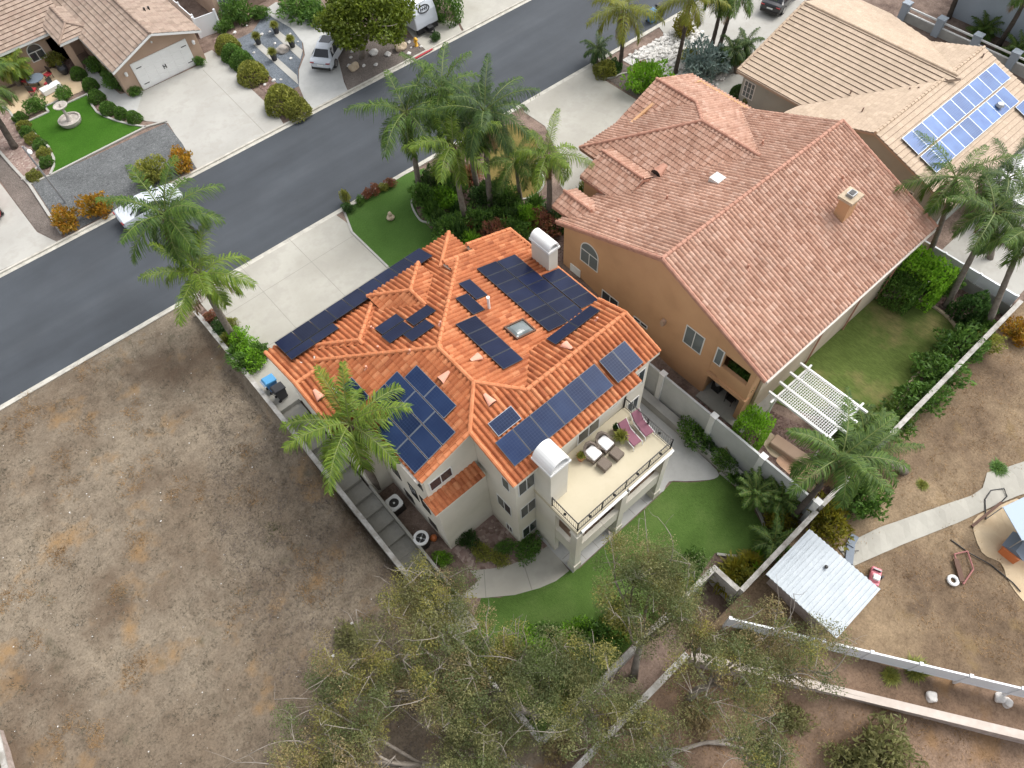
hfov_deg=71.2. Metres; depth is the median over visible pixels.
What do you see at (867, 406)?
palm
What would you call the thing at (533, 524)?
window
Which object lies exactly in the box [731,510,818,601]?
boundary wall
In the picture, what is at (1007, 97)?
solar panel
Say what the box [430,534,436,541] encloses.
pumpkin pot
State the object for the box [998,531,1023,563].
dog house
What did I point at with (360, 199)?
shrub
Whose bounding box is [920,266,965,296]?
shrub
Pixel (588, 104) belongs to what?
driveway
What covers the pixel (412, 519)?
side yard
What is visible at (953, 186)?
palm tree
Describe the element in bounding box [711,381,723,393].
barbecue
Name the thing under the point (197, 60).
shrub
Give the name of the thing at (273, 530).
green weeds
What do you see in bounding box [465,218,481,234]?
shrub
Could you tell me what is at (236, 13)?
shrub
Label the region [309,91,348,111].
kerb
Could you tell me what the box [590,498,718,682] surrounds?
gum tree
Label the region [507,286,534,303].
solar panel
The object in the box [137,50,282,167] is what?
driveway
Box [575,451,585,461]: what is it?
plant pot
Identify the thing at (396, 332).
solar panel
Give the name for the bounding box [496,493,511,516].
window
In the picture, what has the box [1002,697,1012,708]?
boulder
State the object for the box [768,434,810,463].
garden bench
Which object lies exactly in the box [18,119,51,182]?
planting bed
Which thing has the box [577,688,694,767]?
gum tree
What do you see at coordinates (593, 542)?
patio joint
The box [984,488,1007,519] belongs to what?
garden hose
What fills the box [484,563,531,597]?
path joint
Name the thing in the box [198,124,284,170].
kerb
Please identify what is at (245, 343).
shrub
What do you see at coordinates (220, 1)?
window
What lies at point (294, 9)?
shrub
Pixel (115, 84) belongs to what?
shrub
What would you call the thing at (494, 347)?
solar panel
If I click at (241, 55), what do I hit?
shrub
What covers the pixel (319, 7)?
shrub
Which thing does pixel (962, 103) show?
solar panel
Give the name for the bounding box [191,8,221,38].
side gate
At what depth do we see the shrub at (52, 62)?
60.44 m
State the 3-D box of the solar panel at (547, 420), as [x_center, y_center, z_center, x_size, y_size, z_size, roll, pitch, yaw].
[1.644,1.711,33.473,1.040,0.200,1.411,-38,82,-19]
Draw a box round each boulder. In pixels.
[194,293,204,303]
[275,44,288,53]
[348,61,358,71]
[369,49,377,55]
[394,41,406,51]
[926,691,937,702]
[994,692,1005,702]
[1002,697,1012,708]
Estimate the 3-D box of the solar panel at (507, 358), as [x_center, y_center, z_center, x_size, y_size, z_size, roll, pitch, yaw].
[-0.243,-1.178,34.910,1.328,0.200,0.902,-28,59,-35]
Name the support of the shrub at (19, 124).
on the ground at (876, 624)
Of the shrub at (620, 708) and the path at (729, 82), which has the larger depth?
the path at (729, 82)
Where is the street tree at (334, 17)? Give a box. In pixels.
[311,0,420,59]
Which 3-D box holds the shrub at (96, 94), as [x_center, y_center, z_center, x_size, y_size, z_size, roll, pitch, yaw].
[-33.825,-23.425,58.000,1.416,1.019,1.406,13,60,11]
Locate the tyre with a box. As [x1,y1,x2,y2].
[947,574,959,585]
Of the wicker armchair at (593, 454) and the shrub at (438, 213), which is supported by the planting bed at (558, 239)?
the shrub at (438, 213)
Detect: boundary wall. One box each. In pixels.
[193,311,541,742]
[542,567,714,743]
[572,652,689,767]
[686,652,1023,743]
[708,565,739,602]
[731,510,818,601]
[816,299,1022,511]
[897,0,1023,78]
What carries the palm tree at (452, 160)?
on the planting bed at (558, 239)
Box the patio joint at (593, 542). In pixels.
[549,502,646,558]
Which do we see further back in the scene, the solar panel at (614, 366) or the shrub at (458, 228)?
the shrub at (458, 228)
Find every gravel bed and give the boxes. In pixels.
[0,110,38,177]
[0,155,62,241]
[32,123,195,235]
[238,13,302,88]
[339,36,424,89]
[600,64,643,97]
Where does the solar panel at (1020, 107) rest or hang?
on the house at (882, 83)
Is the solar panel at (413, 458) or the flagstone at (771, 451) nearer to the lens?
the solar panel at (413, 458)
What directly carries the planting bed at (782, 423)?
on the ground at (876, 624)
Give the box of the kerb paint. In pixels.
[415,48,432,58]
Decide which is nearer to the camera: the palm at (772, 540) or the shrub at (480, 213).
the palm at (772, 540)
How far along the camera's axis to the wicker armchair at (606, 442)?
36.25 m
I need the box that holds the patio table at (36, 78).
[26,73,43,85]
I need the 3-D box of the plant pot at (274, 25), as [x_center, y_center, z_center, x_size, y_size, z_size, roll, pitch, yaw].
[-20.445,-30.786,61.676,1.186,1.156,1.012,-25,60,-12]
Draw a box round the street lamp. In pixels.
[21,146,66,203]
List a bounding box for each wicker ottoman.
[596,456,611,472]
[608,446,623,461]
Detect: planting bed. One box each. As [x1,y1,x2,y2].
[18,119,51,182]
[63,58,147,121]
[200,309,255,371]
[212,40,303,114]
[414,148,563,261]
[641,388,798,528]
[695,260,1002,499]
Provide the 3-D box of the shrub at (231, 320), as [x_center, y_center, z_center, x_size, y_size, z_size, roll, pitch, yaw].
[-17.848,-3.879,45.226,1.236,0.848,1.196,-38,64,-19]
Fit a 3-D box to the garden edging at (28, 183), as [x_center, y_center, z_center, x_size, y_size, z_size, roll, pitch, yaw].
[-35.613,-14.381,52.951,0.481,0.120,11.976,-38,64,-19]
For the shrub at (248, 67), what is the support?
on the ground at (876, 624)
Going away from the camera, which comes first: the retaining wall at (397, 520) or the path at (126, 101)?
the retaining wall at (397, 520)
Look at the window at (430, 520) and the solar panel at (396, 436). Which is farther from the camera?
the window at (430, 520)
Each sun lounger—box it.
[617,418,642,450]
[630,408,654,440]
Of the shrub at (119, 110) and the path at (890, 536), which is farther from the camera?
the shrub at (119, 110)
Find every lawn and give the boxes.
[29,95,141,171]
[489,124,542,197]
[773,288,958,424]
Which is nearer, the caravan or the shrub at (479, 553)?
the shrub at (479, 553)
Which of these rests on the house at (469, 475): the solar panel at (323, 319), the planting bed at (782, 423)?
the solar panel at (323, 319)
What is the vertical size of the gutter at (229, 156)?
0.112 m
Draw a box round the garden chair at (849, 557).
[841,534,858,564]
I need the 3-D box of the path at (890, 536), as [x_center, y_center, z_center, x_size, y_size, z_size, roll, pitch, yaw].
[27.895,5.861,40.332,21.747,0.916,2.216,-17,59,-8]
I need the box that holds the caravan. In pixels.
[404,0,437,35]
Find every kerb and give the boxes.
[0,243,55,273]
[0,302,184,410]
[55,168,198,244]
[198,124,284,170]
[228,210,342,276]
[284,112,308,125]
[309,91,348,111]
[347,50,425,91]
[352,106,521,204]
[426,31,463,50]
[465,0,525,30]
[524,65,592,104]
[595,12,681,63]
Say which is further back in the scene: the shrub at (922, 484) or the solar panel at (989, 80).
the solar panel at (989, 80)
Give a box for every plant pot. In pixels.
[251,31,260,44]
[267,46,276,60]
[269,20,278,33]
[284,33,295,47]
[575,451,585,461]
[612,422,619,431]
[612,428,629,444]
[727,360,739,374]
[735,366,747,381]
[742,371,754,391]
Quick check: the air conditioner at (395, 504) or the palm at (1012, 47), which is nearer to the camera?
the air conditioner at (395, 504)
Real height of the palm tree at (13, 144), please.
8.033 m
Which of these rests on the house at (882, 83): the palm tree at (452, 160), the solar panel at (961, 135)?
the solar panel at (961, 135)
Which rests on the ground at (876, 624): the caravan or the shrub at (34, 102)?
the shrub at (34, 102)
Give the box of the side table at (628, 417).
[623,415,630,421]
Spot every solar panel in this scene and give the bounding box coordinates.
[274,332,302,353]
[286,338,314,360]
[292,321,319,341]
[309,310,336,330]
[310,323,338,343]
[325,299,353,319]
[342,288,369,309]
[345,377,368,402]
[358,278,381,293]
[372,384,400,413]
[374,268,397,284]
[374,314,403,334]
[378,417,407,449]
[381,321,411,343]
[385,371,415,401]
[389,258,413,273]
[390,404,421,436]
[395,438,427,472]
[403,319,434,341]
[404,365,435,396]
[404,391,434,422]
[405,248,431,263]
[405,305,435,325]
[409,425,441,458]
[423,411,455,444]
[424,385,456,417]
[455,293,484,314]
[456,315,486,334]
[459,279,486,299]
[467,326,498,346]
[477,261,504,276]
[479,337,510,357]
[486,269,514,285]
[488,406,521,436]
[491,348,522,369]
[495,429,531,465]
[497,254,523,269]
[497,278,524,294]
[507,262,533,277]
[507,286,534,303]
[513,416,548,451]
[517,271,543,285]
[517,295,545,312]
[527,279,553,294]
[528,304,555,322]
[530,403,564,437]
[537,287,564,303]
[538,313,566,331]
[542,268,567,283]
[547,296,574,312]
[547,322,577,344]
[547,389,581,424]
[552,276,577,291]
[558,305,581,321]
[562,284,587,299]
[563,376,597,410]
[569,305,599,327]
[571,292,596,308]
[579,364,612,397]
[599,351,630,382]
[612,341,642,371]
[902,130,927,154]
[912,122,937,145]
[920,149,942,171]
[922,115,947,137]
[931,107,956,129]
[931,140,954,161]
[940,132,964,155]
[941,99,965,121]
[950,124,973,147]
[951,92,974,114]
[959,84,983,106]
[959,117,982,139]
[968,109,991,131]
[969,77,992,99]
[977,102,1001,123]
[978,70,1001,91]
[986,63,1009,85]
[986,94,1009,115]
[995,87,1018,108]
[1015,100,1023,114]
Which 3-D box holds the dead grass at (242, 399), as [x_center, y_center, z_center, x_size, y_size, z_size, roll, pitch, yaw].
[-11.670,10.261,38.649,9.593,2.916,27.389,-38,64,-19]
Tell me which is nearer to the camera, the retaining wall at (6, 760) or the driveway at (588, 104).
the retaining wall at (6, 760)
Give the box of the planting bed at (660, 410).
[641,388,798,528]
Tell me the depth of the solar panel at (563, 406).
33.72 m
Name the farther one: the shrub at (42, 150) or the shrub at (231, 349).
the shrub at (42, 150)
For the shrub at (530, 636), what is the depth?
36.53 m
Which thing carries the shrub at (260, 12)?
on the gravel bed at (268, 39)
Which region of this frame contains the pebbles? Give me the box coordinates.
[3,358,495,758]
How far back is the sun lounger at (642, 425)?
36.69 m
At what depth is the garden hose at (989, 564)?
38.25 m
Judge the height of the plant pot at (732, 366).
1.393 m
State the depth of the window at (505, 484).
34.44 m
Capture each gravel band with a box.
[254,43,297,83]
[274,31,302,58]
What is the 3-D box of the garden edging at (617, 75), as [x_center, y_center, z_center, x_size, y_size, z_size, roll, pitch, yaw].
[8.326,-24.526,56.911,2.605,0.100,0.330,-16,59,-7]
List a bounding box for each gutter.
[0,0,530,277]
[0,1,698,407]
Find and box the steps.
[282,402,415,560]
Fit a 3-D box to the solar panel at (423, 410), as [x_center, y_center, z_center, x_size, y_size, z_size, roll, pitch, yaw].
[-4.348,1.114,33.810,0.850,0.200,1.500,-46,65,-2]
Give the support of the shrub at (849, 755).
on the ground at (876, 624)
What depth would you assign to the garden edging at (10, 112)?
56.28 m
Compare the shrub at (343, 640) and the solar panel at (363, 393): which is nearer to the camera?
the solar panel at (363, 393)
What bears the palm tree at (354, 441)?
on the ground at (876, 624)
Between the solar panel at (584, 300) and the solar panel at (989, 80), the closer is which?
the solar panel at (584, 300)
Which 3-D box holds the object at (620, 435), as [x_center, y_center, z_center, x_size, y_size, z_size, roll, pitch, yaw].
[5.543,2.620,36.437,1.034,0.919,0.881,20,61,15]
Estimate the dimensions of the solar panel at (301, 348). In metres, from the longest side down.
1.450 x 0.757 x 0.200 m
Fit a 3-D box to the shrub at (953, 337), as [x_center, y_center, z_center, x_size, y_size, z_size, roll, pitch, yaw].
[27.188,-2.317,43.164,3.905,2.261,3.234,-1,58,2]
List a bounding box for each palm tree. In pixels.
[0,48,33,81]
[0,49,30,85]
[0,60,18,149]
[94,155,225,317]
[138,212,257,341]
[279,361,412,496]
[343,64,454,192]
[393,42,488,178]
[400,94,501,219]
[422,53,540,207]
[430,80,515,185]
[477,132,554,202]
[509,108,594,212]
[586,0,664,66]
[652,0,730,74]
[703,0,743,43]
[705,0,776,47]
[719,29,754,73]
[732,27,764,59]
[784,396,910,517]
[811,407,924,502]
[894,130,1022,256]
[939,166,1023,307]
[946,0,957,19]
[954,138,1023,259]
[961,171,1023,326]
[996,0,1023,46]
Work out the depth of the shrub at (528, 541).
39.64 m
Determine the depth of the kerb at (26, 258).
49.40 m
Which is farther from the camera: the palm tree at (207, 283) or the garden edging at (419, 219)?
the garden edging at (419, 219)
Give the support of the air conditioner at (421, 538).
on the side yard at (412, 519)
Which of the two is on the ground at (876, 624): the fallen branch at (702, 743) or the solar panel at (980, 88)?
the fallen branch at (702, 743)
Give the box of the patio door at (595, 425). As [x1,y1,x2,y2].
[577,417,600,445]
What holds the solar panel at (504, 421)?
on the house at (469, 475)
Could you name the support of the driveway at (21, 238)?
on the ground at (876, 624)
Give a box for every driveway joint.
[203,70,264,132]
[225,235,388,346]
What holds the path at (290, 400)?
on the ground at (876, 624)
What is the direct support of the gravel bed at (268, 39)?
on the ground at (876, 624)
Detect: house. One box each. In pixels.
[0,0,205,95]
[195,0,266,20]
[263,227,673,571]
[552,73,937,419]
[736,0,1023,228]
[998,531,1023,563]
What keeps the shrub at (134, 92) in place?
on the ground at (876, 624)
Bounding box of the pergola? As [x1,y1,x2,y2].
[765,362,867,457]
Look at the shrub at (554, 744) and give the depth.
34.65 m
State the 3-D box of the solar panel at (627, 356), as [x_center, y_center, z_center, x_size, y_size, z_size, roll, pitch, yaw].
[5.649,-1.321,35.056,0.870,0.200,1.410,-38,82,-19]
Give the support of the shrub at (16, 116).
on the ground at (876, 624)
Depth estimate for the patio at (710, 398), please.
42.59 m
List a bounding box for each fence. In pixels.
[167,0,193,21]
[644,362,823,521]
[722,616,1021,693]
[917,241,1019,314]
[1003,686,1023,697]
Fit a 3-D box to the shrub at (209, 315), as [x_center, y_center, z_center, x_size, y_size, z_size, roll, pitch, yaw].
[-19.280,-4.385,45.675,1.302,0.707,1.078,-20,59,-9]
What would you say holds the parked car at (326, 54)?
on the driveway at (318, 87)
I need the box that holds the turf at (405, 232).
[346,168,439,266]
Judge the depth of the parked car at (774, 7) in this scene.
59.53 m
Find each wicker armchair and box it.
[583,441,602,464]
[595,431,614,454]
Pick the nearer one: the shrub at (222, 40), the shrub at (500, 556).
the shrub at (500, 556)
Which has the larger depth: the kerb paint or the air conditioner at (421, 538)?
the kerb paint
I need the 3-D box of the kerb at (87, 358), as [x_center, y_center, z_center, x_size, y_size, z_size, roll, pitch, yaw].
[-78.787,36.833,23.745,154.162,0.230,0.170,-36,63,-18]
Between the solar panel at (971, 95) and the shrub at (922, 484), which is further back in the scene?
the solar panel at (971, 95)
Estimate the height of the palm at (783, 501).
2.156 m
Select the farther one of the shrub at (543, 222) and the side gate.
the side gate
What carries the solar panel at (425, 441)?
on the house at (469, 475)
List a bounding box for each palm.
[580,30,612,64]
[735,466,781,512]
[748,513,795,562]
[757,476,800,519]
[813,386,878,443]
[834,399,900,451]
[966,10,1004,43]
[996,29,1023,63]
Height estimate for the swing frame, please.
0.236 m
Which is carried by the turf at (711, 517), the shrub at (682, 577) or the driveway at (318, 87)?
the shrub at (682, 577)
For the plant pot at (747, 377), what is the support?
on the house at (711, 231)
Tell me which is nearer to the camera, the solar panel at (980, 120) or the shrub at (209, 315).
the shrub at (209, 315)
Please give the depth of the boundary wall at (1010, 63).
56.74 m
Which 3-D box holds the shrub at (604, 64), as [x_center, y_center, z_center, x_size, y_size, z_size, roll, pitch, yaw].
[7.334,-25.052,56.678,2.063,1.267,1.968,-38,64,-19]
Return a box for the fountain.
[53,101,80,128]
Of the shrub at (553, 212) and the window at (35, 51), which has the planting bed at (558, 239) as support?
the shrub at (553, 212)
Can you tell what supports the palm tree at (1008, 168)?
on the ground at (876, 624)
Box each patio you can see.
[0,68,82,116]
[537,492,659,571]
[640,403,718,492]
[695,380,777,432]
[942,200,1023,294]
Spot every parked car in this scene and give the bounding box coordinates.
[112,184,182,230]
[310,34,343,70]
[760,0,791,15]
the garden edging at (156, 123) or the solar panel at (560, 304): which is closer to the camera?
the solar panel at (560, 304)
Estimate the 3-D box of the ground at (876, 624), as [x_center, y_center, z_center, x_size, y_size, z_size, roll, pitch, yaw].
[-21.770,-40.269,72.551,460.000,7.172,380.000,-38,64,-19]
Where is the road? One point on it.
(72, 302)
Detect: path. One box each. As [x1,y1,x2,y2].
[85,67,142,117]
[250,362,300,413]
[400,548,478,635]
[426,546,568,597]
[560,150,592,189]
[714,63,743,97]
[839,462,1023,565]
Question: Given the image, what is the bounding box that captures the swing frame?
[953,551,973,584]
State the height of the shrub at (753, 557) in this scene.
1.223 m
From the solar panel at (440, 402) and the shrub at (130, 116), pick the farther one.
the shrub at (130, 116)
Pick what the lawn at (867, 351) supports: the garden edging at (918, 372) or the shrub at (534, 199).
the garden edging at (918, 372)
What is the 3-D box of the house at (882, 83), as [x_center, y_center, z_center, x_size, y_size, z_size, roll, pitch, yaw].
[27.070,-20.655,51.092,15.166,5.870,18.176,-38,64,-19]
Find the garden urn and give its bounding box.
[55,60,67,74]
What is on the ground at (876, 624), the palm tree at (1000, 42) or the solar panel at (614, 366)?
the palm tree at (1000, 42)
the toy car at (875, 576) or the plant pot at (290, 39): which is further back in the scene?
the plant pot at (290, 39)
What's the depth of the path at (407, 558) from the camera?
39.79 m
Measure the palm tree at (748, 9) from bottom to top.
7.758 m
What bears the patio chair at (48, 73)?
on the patio at (22, 92)
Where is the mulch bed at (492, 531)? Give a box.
[452,515,546,614]
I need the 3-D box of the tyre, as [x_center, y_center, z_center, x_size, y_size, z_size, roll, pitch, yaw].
[23.311,10.375,37.788,0.632,0.180,0.635,-38,64,-19]
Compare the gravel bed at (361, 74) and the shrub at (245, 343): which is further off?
the gravel bed at (361, 74)
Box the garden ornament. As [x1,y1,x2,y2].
[386,211,394,220]
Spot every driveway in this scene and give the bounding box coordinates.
[0,184,55,269]
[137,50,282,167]
[201,215,387,399]
[268,2,346,107]
[406,20,460,49]
[453,0,520,29]
[524,65,635,158]
[660,0,806,83]
[952,0,1023,44]
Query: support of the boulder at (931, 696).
on the ground at (876, 624)
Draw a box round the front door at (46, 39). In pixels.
[46,39,68,59]
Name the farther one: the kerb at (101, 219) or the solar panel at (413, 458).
the kerb at (101, 219)
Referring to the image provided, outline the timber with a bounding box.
[971,501,1001,527]
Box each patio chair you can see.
[19,77,28,85]
[24,86,38,95]
[43,66,53,77]
[44,76,51,84]
[724,392,736,405]
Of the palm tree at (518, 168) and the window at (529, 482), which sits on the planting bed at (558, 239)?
the palm tree at (518, 168)
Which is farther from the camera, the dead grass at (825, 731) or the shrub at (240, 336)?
the shrub at (240, 336)
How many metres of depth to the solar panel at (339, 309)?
38.72 m
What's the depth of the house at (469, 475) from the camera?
35.74 m
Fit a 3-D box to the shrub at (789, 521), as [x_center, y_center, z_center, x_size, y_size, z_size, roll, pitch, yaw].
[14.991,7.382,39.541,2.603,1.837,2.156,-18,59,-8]
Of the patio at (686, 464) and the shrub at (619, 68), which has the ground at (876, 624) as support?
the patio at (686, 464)
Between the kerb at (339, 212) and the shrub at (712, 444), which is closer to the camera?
the shrub at (712, 444)
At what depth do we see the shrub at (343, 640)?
37.09 m
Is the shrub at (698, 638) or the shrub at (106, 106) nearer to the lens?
the shrub at (698, 638)
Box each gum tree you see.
[209,672,457,767]
[300,609,478,746]
[371,600,538,743]
[376,548,482,666]
[398,675,546,767]
[466,599,543,703]
[472,617,646,763]
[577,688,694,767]
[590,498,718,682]
[659,593,815,760]
[708,709,805,767]
[740,585,865,702]
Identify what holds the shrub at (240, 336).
on the planting bed at (203, 311)
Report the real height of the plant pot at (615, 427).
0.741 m
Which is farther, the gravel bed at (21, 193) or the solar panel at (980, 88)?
the gravel bed at (21, 193)
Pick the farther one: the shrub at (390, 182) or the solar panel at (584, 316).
the shrub at (390, 182)
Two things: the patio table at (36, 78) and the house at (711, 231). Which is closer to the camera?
the house at (711, 231)
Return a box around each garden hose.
[950,539,1020,591]
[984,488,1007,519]
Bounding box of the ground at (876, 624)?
[0,0,1023,767]
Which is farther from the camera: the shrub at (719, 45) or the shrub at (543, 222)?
the shrub at (719, 45)
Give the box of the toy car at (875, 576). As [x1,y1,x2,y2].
[866,566,883,586]
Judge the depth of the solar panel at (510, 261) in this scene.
40.31 m
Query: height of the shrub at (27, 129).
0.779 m
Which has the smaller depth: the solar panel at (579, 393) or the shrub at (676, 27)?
the solar panel at (579, 393)
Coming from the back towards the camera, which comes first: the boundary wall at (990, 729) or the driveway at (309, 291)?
the driveway at (309, 291)
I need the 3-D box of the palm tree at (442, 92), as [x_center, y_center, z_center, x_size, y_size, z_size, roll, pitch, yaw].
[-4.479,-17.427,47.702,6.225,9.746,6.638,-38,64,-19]
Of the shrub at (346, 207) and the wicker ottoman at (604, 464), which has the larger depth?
the shrub at (346, 207)
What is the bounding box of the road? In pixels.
[0,0,698,404]
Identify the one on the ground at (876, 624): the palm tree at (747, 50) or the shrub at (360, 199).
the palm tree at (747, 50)
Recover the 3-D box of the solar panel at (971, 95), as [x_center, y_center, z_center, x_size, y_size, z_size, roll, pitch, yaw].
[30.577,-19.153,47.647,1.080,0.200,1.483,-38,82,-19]
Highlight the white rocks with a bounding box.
[628,27,733,85]
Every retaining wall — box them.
[0,730,14,767]
[369,485,461,597]
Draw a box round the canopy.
[986,497,1023,547]
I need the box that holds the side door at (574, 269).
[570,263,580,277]
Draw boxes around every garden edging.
[0,150,61,234]
[2,107,41,179]
[29,93,145,175]
[31,174,49,184]
[146,120,166,127]
[342,209,388,267]
[411,201,428,223]
[523,174,544,199]
[601,72,626,79]
[717,472,764,556]
[882,294,961,340]
[896,364,933,409]
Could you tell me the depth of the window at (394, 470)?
38.79 m
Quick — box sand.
[973,499,1023,600]
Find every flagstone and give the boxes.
[759,433,780,457]
[776,455,817,480]
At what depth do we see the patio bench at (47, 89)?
58.87 m
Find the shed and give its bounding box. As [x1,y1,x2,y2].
[766,529,879,638]
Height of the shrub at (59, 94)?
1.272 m
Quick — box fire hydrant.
[413,37,417,46]
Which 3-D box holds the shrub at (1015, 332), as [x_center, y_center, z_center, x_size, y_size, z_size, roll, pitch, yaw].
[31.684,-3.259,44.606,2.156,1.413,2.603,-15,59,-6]
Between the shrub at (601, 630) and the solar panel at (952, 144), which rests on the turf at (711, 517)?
the shrub at (601, 630)
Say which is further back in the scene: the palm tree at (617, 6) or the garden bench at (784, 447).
the palm tree at (617, 6)
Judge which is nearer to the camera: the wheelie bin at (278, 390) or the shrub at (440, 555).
the shrub at (440, 555)
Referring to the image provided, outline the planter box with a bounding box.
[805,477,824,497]
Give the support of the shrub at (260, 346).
on the ground at (876, 624)
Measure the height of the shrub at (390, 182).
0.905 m
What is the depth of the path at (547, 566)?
39.28 m
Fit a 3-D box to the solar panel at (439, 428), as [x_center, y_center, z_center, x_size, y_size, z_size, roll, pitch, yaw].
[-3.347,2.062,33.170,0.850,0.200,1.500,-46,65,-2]
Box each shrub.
[10,111,28,122]
[15,120,31,130]
[18,125,36,137]
[21,92,47,114]
[23,131,39,145]
[25,168,42,182]
[31,137,47,150]
[35,145,52,158]
[38,155,55,168]
[40,50,65,66]
[48,203,79,233]
[52,84,72,100]
[69,66,87,81]
[74,190,112,218]
[82,55,101,73]
[82,77,99,91]
[87,88,106,105]
[99,66,111,83]
[99,100,115,116]
[100,71,123,91]
[113,106,127,120]
[126,110,143,124]
[127,85,142,96]
[129,153,171,186]
[168,144,192,174]
[192,56,206,65]
[203,308,215,322]
[210,316,228,335]
[212,16,234,33]
[214,33,241,56]
[217,0,255,25]
[217,331,239,348]
[218,317,240,328]
[220,43,242,64]
[223,341,244,363]
[225,324,249,346]
[226,350,262,374]
[229,49,254,71]
[233,336,259,354]
[236,59,269,87]
[243,346,267,374]
[247,341,269,357]
[248,5,273,20]
[264,83,298,117]
[275,0,320,24]
[283,95,312,123]
[297,0,325,27]
[332,617,366,658]
[338,189,350,202]
[340,202,355,213]
[354,194,364,205]
[362,187,371,199]
[369,183,379,195]
[377,183,390,191]
[383,178,397,187]
[395,662,441,707]
[407,181,438,207]
[413,162,441,197]
[418,197,445,222]
[427,208,470,240]
[429,31,440,42]
[429,183,457,212]
[429,207,447,230]
[431,550,454,567]
[433,0,463,27]
[436,170,468,197]
[447,219,476,242]
[448,198,460,216]
[455,528,482,550]
[457,228,482,244]
[458,201,502,233]
[459,164,483,189]
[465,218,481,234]
[466,182,497,206]
[469,540,494,562]
[477,177,511,216]
[480,216,513,235]
[484,204,511,222]
[489,551,511,569]
[493,538,515,554]
[494,207,522,225]
[494,214,531,240]
[495,182,520,208]
[497,622,555,669]
[509,200,530,218]
[511,530,542,567]
[515,203,541,231]
[525,204,561,238]
[526,191,546,210]
[531,620,573,657]
[541,721,585,767]
[543,202,563,234]
[552,614,596,655]
[572,614,628,662]
[592,58,617,79]
[598,594,639,648]
[604,689,638,738]
[606,57,622,74]
[620,57,674,94]
[649,560,696,590]
[672,12,696,38]
[676,544,706,581]
[676,689,721,740]
[677,415,711,451]
[681,33,731,82]
[681,47,700,59]
[685,629,713,651]
[701,42,736,74]
[701,438,716,454]
[710,446,738,472]
[710,562,740,598]
[716,550,754,591]
[724,469,738,482]
[729,84,741,98]
[729,549,764,574]
[731,403,776,450]
[732,473,745,486]
[735,564,756,590]
[735,619,765,654]
[751,561,768,574]
[762,505,801,535]
[771,695,820,737]
[806,489,854,550]
[815,737,879,767]
[833,477,895,521]
[844,711,929,767]
[874,264,927,315]
[874,394,919,443]
[879,666,901,687]
[888,244,960,312]
[892,376,955,418]
[900,650,931,683]
[908,349,976,396]
[916,477,928,491]
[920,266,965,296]
[929,318,992,367]
[945,289,999,329]
[962,314,996,335]
[976,329,1008,354]
[987,457,1007,477]
[999,315,1023,347]
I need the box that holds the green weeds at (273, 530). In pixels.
[263,521,290,548]
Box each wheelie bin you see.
[260,373,276,394]
[269,381,287,402]
[646,7,657,22]
[655,2,664,16]
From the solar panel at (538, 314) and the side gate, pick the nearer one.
the solar panel at (538, 314)
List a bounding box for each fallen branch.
[658,737,739,758]
[700,739,753,750]
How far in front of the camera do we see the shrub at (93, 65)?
59.60 m
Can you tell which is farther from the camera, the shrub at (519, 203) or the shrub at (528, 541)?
the shrub at (519, 203)
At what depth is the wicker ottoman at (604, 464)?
35.78 m
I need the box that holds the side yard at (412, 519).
[379,482,477,594]
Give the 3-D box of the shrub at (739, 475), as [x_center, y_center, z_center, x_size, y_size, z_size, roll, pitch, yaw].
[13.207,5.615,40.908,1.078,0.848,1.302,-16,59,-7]
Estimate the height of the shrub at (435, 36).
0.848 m
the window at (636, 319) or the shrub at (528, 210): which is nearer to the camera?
the window at (636, 319)
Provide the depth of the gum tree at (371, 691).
32.00 m
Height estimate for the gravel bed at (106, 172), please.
0.001 m
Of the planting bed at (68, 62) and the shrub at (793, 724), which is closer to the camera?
the shrub at (793, 724)
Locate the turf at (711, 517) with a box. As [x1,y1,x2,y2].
[466,475,760,733]
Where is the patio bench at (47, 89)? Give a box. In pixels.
[39,80,61,95]
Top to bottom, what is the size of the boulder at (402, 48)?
0.816 m
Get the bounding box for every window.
[26,43,46,62]
[217,0,238,13]
[391,464,401,480]
[404,488,414,503]
[407,482,419,501]
[419,495,430,514]
[428,466,453,491]
[428,517,437,530]
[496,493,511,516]
[501,475,509,492]
[506,522,512,533]
[518,473,534,496]
[520,497,535,519]
[522,519,536,538]
[580,242,598,272]
[601,289,618,305]
[627,395,638,410]
[629,367,645,393]
[633,316,647,329]
[682,325,705,354]
[713,347,725,366]
[741,79,755,100]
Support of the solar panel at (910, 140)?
on the house at (882, 83)
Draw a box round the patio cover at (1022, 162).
[985,151,1023,225]
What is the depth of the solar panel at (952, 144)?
45.94 m
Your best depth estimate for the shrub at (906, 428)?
40.87 m
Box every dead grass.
[197,367,498,767]
[594,666,1019,767]
[824,332,1023,671]
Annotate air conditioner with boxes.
[385,493,406,515]
[413,530,430,549]
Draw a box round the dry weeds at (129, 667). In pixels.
[0,355,377,759]
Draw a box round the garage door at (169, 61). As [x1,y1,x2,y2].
[130,38,195,89]
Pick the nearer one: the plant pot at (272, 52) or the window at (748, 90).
the window at (748, 90)
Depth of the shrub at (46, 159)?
54.08 m

